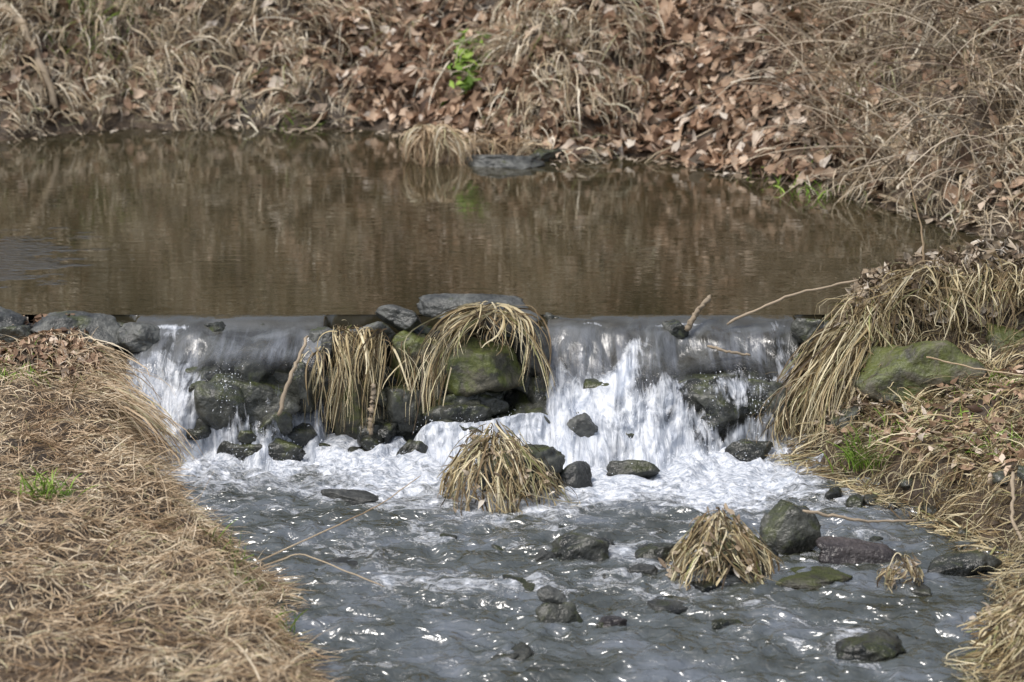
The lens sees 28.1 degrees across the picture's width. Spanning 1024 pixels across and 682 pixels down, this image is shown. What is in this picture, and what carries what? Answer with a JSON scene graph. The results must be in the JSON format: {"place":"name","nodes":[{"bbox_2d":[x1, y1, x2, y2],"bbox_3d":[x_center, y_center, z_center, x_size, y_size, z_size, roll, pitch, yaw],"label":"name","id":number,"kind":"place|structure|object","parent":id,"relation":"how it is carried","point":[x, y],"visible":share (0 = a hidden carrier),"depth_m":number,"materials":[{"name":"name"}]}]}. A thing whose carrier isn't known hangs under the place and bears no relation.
{"place":"outdoors","nodes":[
{"label":"outdoors","id":0,"kind":"place"},
{"bbox_2d":[0,328,358,681],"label":"dry grass","id":1,"kind":"structure","parent":0,"point":[125,401],"depth_m":6.92,"materials":[{"name":"plant"}]},
{"bbox_2d":[0,126,1023,314],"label":"pond water","id":2,"kind":"structure","parent":0,"point":[222,220],"depth_m":11.24,"materials":[{"name":"brown liquid"}]},
{"bbox_2d":[465,154,544,168],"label":"flat rock","id":3,"kind":"object","parent":2,"relation":"in","point":[507,161],"visible":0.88,"depth_m":13.36,"materials":[{"name":"stone"}]},
{"bbox_2d":[8,123,1022,242],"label":"floating debris","id":4,"kind":"object","parent":2,"relation":"on","point":[736,175],"visible":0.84,"depth_m":13.58,"materials":[{"name":"brown plant"}]},
{"bbox_2d":[529,147,564,161],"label":"stone","id":5,"kind":"object","parent":2,"relation":"in","point":[541,153],"visible":0.63,"depth_m":13.57,"materials":[{"name":"grey stone"}]},
{"bbox_2d":[0,0,1023,681],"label":"ground","id":6,"kind":"structure","parent":0,"point":[64,126],"depth_m":8.95,"materials":[{"name":"brown plant"}]},
{"bbox_2d":[0,306,26,326],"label":"stone","id":7,"kind":"object","parent":6,"relation":"on","point":[8,317],"visible":0.57,"depth_m":9.21,"materials":[{"name":"stone"}]},
{"bbox_2d":[0,325,31,346],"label":"stone","id":8,"kind":"object","parent":6,"relation":"on","point":[22,330],"visible":0.58,"depth_m":9.06,"materials":[{"name":"grey stone"}]},
{"bbox_2d":[1,78,47,99],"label":"log","id":9,"kind":"object","parent":6,"relation":"on","point":[31,87],"visible":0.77,"depth_m":14.80,"materials":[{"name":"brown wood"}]},
{"bbox_2d":[0,0,58,110],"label":"stick","id":10,"kind":"object","parent":6,"relation":"on","point":[37,59],"visible":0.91,"depth_m":14.96,"materials":[{"name":"beige wood"}]},
{"bbox_2d":[0,338,77,390],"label":"green grass","id":11,"kind":"structure","parent":6,"relation":"on","point":[31,370],"depth_m":8.75,"materials":[{"name":"plant"}]},
{"bbox_2d":[4,465,95,504],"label":"green grass","id":12,"kind":"structure","parent":6,"relation":"on","point":[51,487],"depth_m":7.35,"materials":[{"name":"green plant"}]},
{"bbox_2d":[0,313,115,390],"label":"leaf litter","id":13,"kind":"object","parent":6,"relation":"on","point":[50,336],"visible":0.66,"depth_m":8.99,"materials":[{"name":"brown plant"}]},
{"bbox_2d":[40,0,168,93],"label":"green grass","id":14,"kind":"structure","parent":6,"relation":"on","point":[118,12],"depth_m":15.56,"materials":[{"name":"plant"}]},
{"bbox_2d":[198,519,268,597],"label":"green grass","id":15,"kind":"structure","parent":6,"relation":"on","point":[234,551],"depth_m":7.16,"materials":[{"name":"plant"}]},
{"bbox_2d":[203,546,306,635],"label":"green grass","id":16,"kind":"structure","parent":6,"relation":"on","point":[276,616],"depth_m":6.87,"materials":[{"name":"plant"}]},
{"bbox_2d":[266,93,327,130],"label":"green grass","id":17,"kind":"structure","parent":6,"relation":"on","point":[295,118],"depth_m":15.00,"materials":[{"name":"plant"}]},
{"bbox_2d":[236,475,420,571],"bbox_3d":[-0.648,0.671,7.546,0.020,0.033,1.248,8,16,27],"label":"dry stalk","id":18,"kind":"object","parent":6,"relation":"on","point":[324,530],"visible":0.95,"depth_m":7.46,"materials":[{"name":"plant"}]},
{"bbox_2d":[105,312,804,456],"bbox_3d":[-0.241,0.281,9.087,3.883,0.661,1.026,0,14,0],"label":"stone weir","id":19,"kind":"object","parent":6,"relation":"on","point":[530,398],"visible":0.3,"depth_m":8.95,"materials":[{"name":"grey stone"}]},
{"bbox_2d":[30,310,123,352],"bbox_3d":[-1.954,-0.025,9.274,0.446,0.209,0.319,0,14,0],"label":"boulder","id":20,"kind":"object","parent":19,"relation":"on","point":[107,326],"visible":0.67,"depth_m":9.18,"materials":[{"name":"stone"}]},
{"bbox_2d":[117,322,160,351],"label":"stone","id":21,"kind":"object","parent":19,"relation":"on","point":[135,337],"visible":0.94,"depth_m":9.14,"materials":[{"name":"stone"}]},
{"bbox_2d":[203,321,225,331],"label":"stone","id":22,"kind":"object","parent":19,"relation":"on","point":[216,326],"visible":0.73,"depth_m":9.22,"materials":[{"name":"stone"}]},
{"bbox_2d":[208,373,301,427],"bbox_3d":[-1.156,0.270,8.958,0.488,0.291,0.306,0,14,0],"label":"boulder","id":23,"kind":"object","parent":19,"relation":"on","point":[257,395],"visible":0.44,"depth_m":8.86,"materials":[{"name":"grey stone"}]},
{"bbox_2d":[277,335,308,415],"bbox_3d":[-0.949,0.149,8.891,0.030,0.268,0.380,4,15,15],"label":"stick","id":24,"kind":"object","parent":19,"relation":"on","point":[286,386],"visible":1,"depth_m":8.84,"materials":[{"name":"beige wood"}]},
{"bbox_2d":[287,362,316,412],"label":"stone","id":25,"kind":"object","parent":19,"relation":"on","point":[297,387],"visible":0.7,"depth_m":8.95,"materials":[{"name":"grey stone"}]},
{"bbox_2d":[309,327,338,357],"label":"stone","id":26,"kind":"object","parent":19,"relation":"on","point":[316,334],"visible":0.71,"depth_m":9.17,"materials":[{"name":"stone"}]},
{"bbox_2d":[333,378,379,439],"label":"boulder","id":27,"kind":"object","parent":19,"relation":"on","point":[349,429],"visible":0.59,"depth_m":9.01,"materials":[{"name":"grey stone"}]},
{"bbox_2d":[338,321,395,369],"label":"boulder","id":28,"kind":"object","parent":19,"relation":"on","point":[381,325],"visible":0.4,"depth_m":9.13,"materials":[{"name":"stone"}]},
{"bbox_2d":[367,383,376,434],"bbox_3d":[-0.609,0.305,8.910,0.037,0.241,0.068,8,16,28],"label":"stick","id":29,"kind":"object","parent":19,"relation":"on","point":[373,397],"visible":1,"depth_m":8.90,"materials":[{"name":"beige wood"}]},
{"bbox_2d":[375,304,421,331],"bbox_3d":[-0.510,-0.106,9.219,0.217,0.139,0.254,0,14,0],"label":"stone slab","id":30,"kind":"object","parent":19,"relation":"on","point":[397,317],"depth_m":9.14,"materials":[{"name":"stone"}]},
{"bbox_2d":[381,383,427,435],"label":"boulder","id":31,"kind":"object","parent":19,"relation":"on","point":[397,399],"visible":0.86,"depth_m":8.94,"materials":[{"name":"grey stone"}]},
{"bbox_2d":[389,330,438,387],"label":"boulder","id":32,"kind":"object","parent":19,"relation":"on","point":[397,340],"visible":0.62,"depth_m":9.05,"materials":[{"name":"green stone"}]},
{"bbox_2d":[296,301,556,436],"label":"hanging grass","id":33,"kind":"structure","parent":19,"relation":"on","point":[467,319],"depth_m":8.95,"materials":[{"name":"beige plant"}]},
{"bbox_2d":[423,399,491,422],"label":"stone","id":34,"kind":"object","parent":19,"relation":"on","point":[472,410],"visible":0.67,"depth_m":8.89,"materials":[{"name":"grey stone"}]},
{"bbox_2d":[112,315,821,481],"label":"waterfall","id":35,"kind":"structure","parent":19,"relation":"on","point":[635,362],"depth_m":9.02,"materials":[{"name":"liquid"}]},
{"bbox_2d":[567,412,597,437],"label":"stone","id":36,"kind":"object","parent":35,"relation":"in","point":[583,424],"visible":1,"depth_m":8.78,"materials":[{"name":"stone"}]},
{"bbox_2d":[707,345,750,355],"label":"twig","id":37,"kind":"object","parent":35,"relation":"on","point":[726,351],"visible":1,"depth_m":9.01,"materials":[{"name":"beige wood"}]},
{"bbox_2d":[437,334,524,396],"bbox_3d":[-0.142,0.123,9.036,0.400,0.289,0.250,0,14,0],"label":"boulder","id":38,"kind":"object","parent":19,"relation":"on","point":[477,369],"visible":0.87,"depth_m":8.95,"materials":[{"name":"green stone"}]},
{"bbox_2d":[513,324,549,377],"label":"boulder","id":39,"kind":"object","parent":19,"relation":"on","point":[519,352],"visible":0.45,"depth_m":9.08,"materials":[{"name":"stone"}]},
{"bbox_2d":[417,293,540,333],"bbox_3d":[-0.143,-0.141,9.227,0.582,0.153,0.298,3,15,11],"label":"stone slab","id":40,"kind":"object","parent":39,"relation":"on","point":[431,305],"depth_m":9.16,"materials":[{"name":"stone"}]},
{"bbox_2d":[662,319,688,339],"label":"stone","id":41,"kind":"object","parent":19,"relation":"on","point":[674,327],"visible":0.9,"depth_m":9.21,"materials":[{"name":"grey stone"}]},
{"bbox_2d":[684,295,711,331],"bbox_3d":[0.839,-0.126,9.245,0.167,0.149,0.038,-12,19,-39],"label":"driftwood stick","id":42,"kind":"object","parent":41,"relation":"on","point":[695,314],"visible":1,"depth_m":9.23,"materials":[{"name":"beige wood"}]},
{"bbox_2d":[671,373,741,390],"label":"stone slab","id":43,"kind":"structure","parent":19,"relation":"on","point":[692,379],"depth_m":8.97,"materials":[{"name":"grey stone"}]},
{"bbox_2d":[693,384,764,433],"bbox_3d":[0.950,0.299,8.921,0.315,0.216,0.232,-10,17,-35],"label":"boulder","id":44,"kind":"object","parent":19,"relation":"on","point":[725,414],"visible":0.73,"depth_m":8.86,"materials":[{"name":"grey stone"}]},
{"bbox_2d":[727,279,858,324],"bbox_3d":[1.264,-0.175,9.230,0.594,0.207,0.024,-1,14,-3],"label":"branch","id":45,"kind":"object","parent":19,"relation":"on","point":[777,301],"visible":1,"depth_m":9.22,"materials":[{"name":"brown plant"}]},
{"bbox_2d":[440,28,491,107],"bbox_3d":[-0.302,-1.977,14.851,0.343,0.516,0.656,2,14,8],"label":"green plant","id":46,"kind":"object","parent":6,"relation":"on","point":[466,83],"visible":0.84,"depth_m":14.77,"materials":[{"name":"green plant"}]},
{"bbox_2d":[396,121,550,167],"bbox_3d":[-0.244,-1.352,13.655,1.060,0.283,0.790,0,14,0],"label":"grass tuft","id":47,"kind":"object","parent":6,"relation":"on","point":[432,139],"visible":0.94,"depth_m":13.46,"materials":[{"name":"plant"}]},
{"bbox_2d":[0,0,1023,239],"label":"dry reeds","id":48,"kind":"object","parent":6,"relation":"on","point":[858,180],"visible":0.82,"depth_m":14.52,"materials":[{"name":"beige plant"}]},
{"bbox_2d":[0,0,1023,229],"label":"leaf litter","id":49,"kind":"object","parent":6,"relation":"on","point":[398,103],"visible":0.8,"depth_m":14.41,"materials":[{"name":"brown plant"}]},
{"bbox_2d":[38,0,1011,172],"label":"fallen twigs","id":50,"kind":"object","parent":6,"relation":"on","point":[555,54],"visible":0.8,"depth_m":14.50,"materials":[{"name":"brown wood"}]},
{"bbox_2d":[764,381,800,431],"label":"stone","id":51,"kind":"object","parent":6,"relation":"on","point":[774,386],"visible":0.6,"depth_m":8.87,"materials":[{"name":"grey stone"}]},
{"bbox_2d":[736,138,833,183],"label":"green grass","id":52,"kind":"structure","parent":6,"relation":"on","point":[781,164],"depth_m":12.85,"materials":[{"name":"green plant"}]},
{"bbox_2d":[790,318,831,348],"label":"stone","id":53,"kind":"object","parent":6,"relation":"on","point":[802,327],"visible":0.54,"depth_m":9.15,"materials":[{"name":"grey stone"}]},
{"bbox_2d":[773,175,865,201],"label":"green grass","id":54,"kind":"structure","parent":6,"relation":"on","point":[807,190],"depth_m":12.35,"materials":[{"name":"plant"}]},
{"bbox_2d":[657,0,1023,238],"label":"bramble thicket","id":55,"kind":"object","parent":6,"relation":"on","point":[816,60],"visible":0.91,"depth_m":12.19,"materials":[{"name":"brown plant"}]},
{"bbox_2d":[819,406,861,437],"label":"stone","id":56,"kind":"object","parent":6,"relation":"on","point":[853,413],"visible":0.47,"depth_m":8.75,"materials":[{"name":"stone"}]},
{"bbox_2d":[820,423,898,473],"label":"green grass","id":57,"kind":"structure","parent":6,"relation":"on","point":[852,452],"depth_m":8.46,"materials":[{"name":"green plant"}]},
{"bbox_2d":[737,247,1023,681],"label":"dry grass","id":58,"kind":"structure","parent":6,"relation":"on","point":[1001,665],"depth_m":8.18,"materials":[{"name":"beige plant"}]},
{"bbox_2d":[1010,471,1023,543],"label":"twig","id":59,"kind":"object","parent":58,"relation":"on","point":[1012,486],"visible":0.98,"depth_m":7.53,"materials":[{"name":"beige wood"}]},
{"bbox_2d":[831,22,931,131],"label":"green grass","id":60,"kind":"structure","parent":6,"relation":"on","point":[867,82],"depth_m":12.98,"materials":[{"name":"plant"}]},
{"bbox_2d":[745,245,1023,455],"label":"draped grass mound","id":61,"kind":"object","parent":6,"relation":"on","point":[811,365],"visible":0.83,"depth_m":8.95,"materials":[{"name":"beige plant"}]},
{"bbox_2d":[842,390,944,474],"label":"green grass","id":62,"kind":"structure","parent":6,"relation":"on","point":[891,427],"depth_m":8.62,"materials":[{"name":"green plant"}]},
{"bbox_2d":[786,237,1023,445],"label":"leaf scraps","id":63,"kind":"object","parent":6,"relation":"on","point":[1004,249],"visible":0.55,"depth_m":9.11,"materials":[{"name":"brown plant"}]},
{"bbox_2d":[908,174,924,263],"bbox_3d":[1.808,-0.489,9.164,0.099,0.521,0.016,0,14,0],"label":"twig","id":64,"kind":"object","parent":6,"relation":"on","point":[923,253],"visible":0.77,"depth_m":9.15,"materials":[{"name":"wood"}]},
{"bbox_2d":[851,340,987,404],"bbox_3d":[1.750,0.119,8.897,0.564,0.300,0.367,0,14,0],"label":"boulder","id":65,"kind":"object","parent":6,"relation":"on","point":[900,366],"visible":0.64,"depth_m":8.78,"materials":[{"name":"green stone"}]},
{"bbox_2d":[815,365,1023,487],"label":"leaf litter","id":66,"kind":"object","parent":6,"relation":"on","point":[975,408],"visible":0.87,"depth_m":8.40,"materials":[{"name":"brown plant"}]},
{"bbox_2d":[900,367,1023,430],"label":"dry leaves","id":67,"kind":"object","parent":6,"relation":"on","point":[992,376],"depth_m":8.60,"materials":[{"name":"brown plant"}]},
{"bbox_2d":[926,356,1023,375],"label":"dry stalk","id":68,"kind":"object","parent":6,"relation":"on","point":[972,367],"visible":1,"depth_m":8.61,"materials":[{"name":"plant"}]},
{"bbox_2d":[935,423,1023,471],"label":"green grass","id":69,"kind":"structure","parent":6,"relation":"on","point":[1011,437],"depth_m":8.08,"materials":[{"name":"plant"}]},
{"bbox_2d":[985,322,1023,352],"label":"boulder","id":70,"kind":"object","parent":6,"relation":"on","point":[1002,334],"visible":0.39,"depth_m":8.95,"materials":[{"name":"green stone"}]},
{"bbox_2d":[158,433,1023,681],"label":"stream water","id":71,"kind":"structure","parent":0,"point":[437,608],"depth_m":7.33,"materials":[{"name":"grey liquid"}]},
{"bbox_2d":[253,554,384,586],"bbox_3d":[-0.687,0.815,7.227,0.462,0.113,0.109,-3,15,-12],"label":"dry stalk","id":72,"kind":"object","parent":71,"relation":"on","point":[318,560],"visible":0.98,"depth_m":7.24,"materials":[{"name":"plant"}]},
{"bbox_2d":[313,557,357,570],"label":"stone","id":73,"kind":"object","parent":71,"relation":"in","point":[352,563],"visible":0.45,"depth_m":7.54,"materials":[{"name":"stone"}]},
{"bbox_2d":[321,489,378,504],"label":"stone","id":74,"kind":"object","parent":71,"relation":"in","point":[353,497],"visible":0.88,"depth_m":8.21,"materials":[{"name":"stone"}]},
{"bbox_2d":[436,419,579,515],"bbox_3d":[0.001,0.484,8.293,0.616,0.341,0.605,0,14,0],"label":"grass covered stone","id":75,"kind":"object","parent":71,"relation":"on","point":[457,473],"visible":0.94,"depth_m":8.17,"materials":[{"name":"beige plant"}]},
{"bbox_2d":[473,444,564,498],"bbox_3d":[0.030,0.540,8.324,0.376,0.221,0.272,0,14,0],"label":"stone","id":76,"kind":"object","parent":71,"relation":"on","point":[554,457],"visible":0.39,"depth_m":8.27,"materials":[{"name":"grey stone"}]},
{"bbox_2d":[534,548,557,560],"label":"stone","id":77,"kind":"object","parent":71,"relation":"in","point":[543,554],"visible":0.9,"depth_m":7.55,"materials":[{"name":"stone"}]},
{"bbox_2d":[535,601,582,622],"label":"stone","id":78,"kind":"object","parent":71,"relation":"in","point":[565,612],"visible":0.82,"depth_m":6.95,"materials":[{"name":"grey stone"}]},
{"bbox_2d":[537,585,566,603],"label":"stone","id":79,"kind":"object","parent":78,"relation":"on","point":[548,594],"visible":1,"depth_m":6.99,"materials":[{"name":"stone"}]},
{"bbox_2d":[554,461,592,488],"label":"stone","id":80,"kind":"object","parent":71,"relation":"in","point":[576,474],"visible":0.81,"depth_m":8.35,"materials":[{"name":"stone"}]},
{"bbox_2d":[551,532,608,560],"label":"stone","id":81,"kind":"object","parent":71,"relation":"in","point":[571,546],"visible":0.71,"depth_m":7.55,"materials":[{"name":"grey stone"}]},
{"bbox_2d":[273,525,931,670],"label":"river stones","id":82,"kind":"object","parent":71,"relation":"in","point":[523,651],"visible":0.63,"depth_m":7.23,"materials":[{"name":"grey stone"}]},
{"bbox_2d":[599,615,626,626],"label":"stone","id":83,"kind":"object","parent":71,"relation":"in","point":[608,620],"visible":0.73,"depth_m":6.94,"materials":[{"name":"grey stone"}]},
{"bbox_2d":[606,459,659,477],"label":"stone","id":84,"kind":"object","parent":71,"relation":"in","point":[643,469],"visible":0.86,"depth_m":8.52,"materials":[{"name":"grey stone"}]},
{"bbox_2d":[629,564,657,574],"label":"stone","id":85,"kind":"object","parent":71,"relation":"in","point":[649,569],"visible":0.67,"depth_m":7.43,"materials":[{"name":"stone"}]},
{"bbox_2d":[635,542,679,560],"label":"stone","id":86,"kind":"object","parent":71,"relation":"on","point":[661,550],"visible":0.59,"depth_m":7.59,"materials":[{"name":"grey stone"}]},
{"bbox_2d":[646,599,687,613],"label":"stone","id":87,"kind":"object","parent":71,"relation":"in","point":[674,607],"visible":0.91,"depth_m":7.08,"materials":[{"name":"stone"}]},
{"bbox_2d":[658,503,786,591],"bbox_3d":[0.762,0.725,7.419,0.481,0.277,0.434,0,14,0],"label":"grass covered stone","id":88,"kind":"object","parent":71,"relation":"on","point":[698,534],"visible":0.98,"depth_m":7.34,"materials":[{"name":"beige plant"}]},
{"bbox_2d":[697,534,764,575],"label":"stone","id":89,"kind":"object","parent":71,"relation":"on","point":[730,572],"visible":0.21,"depth_m":7.39,"materials":[{"name":"grey stone"}]},
{"bbox_2d":[725,439,773,460],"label":"stone","id":90,"kind":"object","parent":71,"relation":"in","point":[758,449],"visible":0.95,"depth_m":8.74,"materials":[{"name":"grey stone"}]},
{"bbox_2d":[763,545,778,558],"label":"stone","id":91,"kind":"object","parent":71,"relation":"on","point":[774,552],"visible":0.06,"depth_m":7.55,"materials":[{"name":"grey stone"}]},
{"bbox_2d":[759,499,820,554],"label":"boulder","id":92,"kind":"object","parent":71,"relation":"on","point":[788,527],"visible":0.88,"depth_m":7.63,"materials":[{"name":"grey stone"}]},
{"bbox_2d":[802,510,916,522],"bbox_3d":[1.300,0.654,7.643,0.446,0.069,0.023,-2,14,-8],"label":"twig","id":93,"kind":"object","parent":92,"relation":"on","point":[839,516],"visible":1,"depth_m":7.63,"materials":[{"name":"beige wood"}]},
{"bbox_2d":[776,566,852,589],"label":"stone","id":94,"kind":"object","parent":71,"relation":"in","point":[816,577],"visible":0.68,"depth_m":7.33,"materials":[{"name":"green stone"}]},
{"bbox_2d":[816,536,901,563],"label":"stone","id":95,"kind":"object","parent":71,"relation":"in","point":[838,550],"visible":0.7,"depth_m":7.53,"materials":[{"name":"grey stone"}]},
{"bbox_2d":[834,629,905,661],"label":"stone","id":96,"kind":"object","parent":71,"relation":"in","point":[880,645],"visible":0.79,"depth_m":6.68,"materials":[{"name":"grey stone"}]},
{"bbox_2d":[876,552,925,592],"bbox_3d":[1.390,0.822,7.317,0.188,0.143,0.216,0,14,0],"label":"grass tuft","id":97,"kind":"object","parent":71,"relation":"on","point":[889,576],"visible":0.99,"depth_m":7.29,"materials":[{"name":"beige plant"}]},
{"bbox_2d":[825,465,1023,538],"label":"river stones","id":98,"kind":"object","parent":71,"relation":"in","point":[857,501],"visible":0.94,"depth_m":8.13,"materials":[{"name":"grey stone"}]},
{"bbox_2d":[927,551,1001,575],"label":"stone","id":99,"kind":"object","parent":71,"relation":"on","point":[963,563],"visible":0.81,"depth_m":7.41,"materials":[{"name":"grey stone"}]},
{"bbox_2d":[957,594,1023,654],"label":"grass tuft","id":100,"kind":"object","parent":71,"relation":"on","point":[987,613],"visible":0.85,"depth_m":6.78,"materials":[{"name":"beige plant"}]}
]}

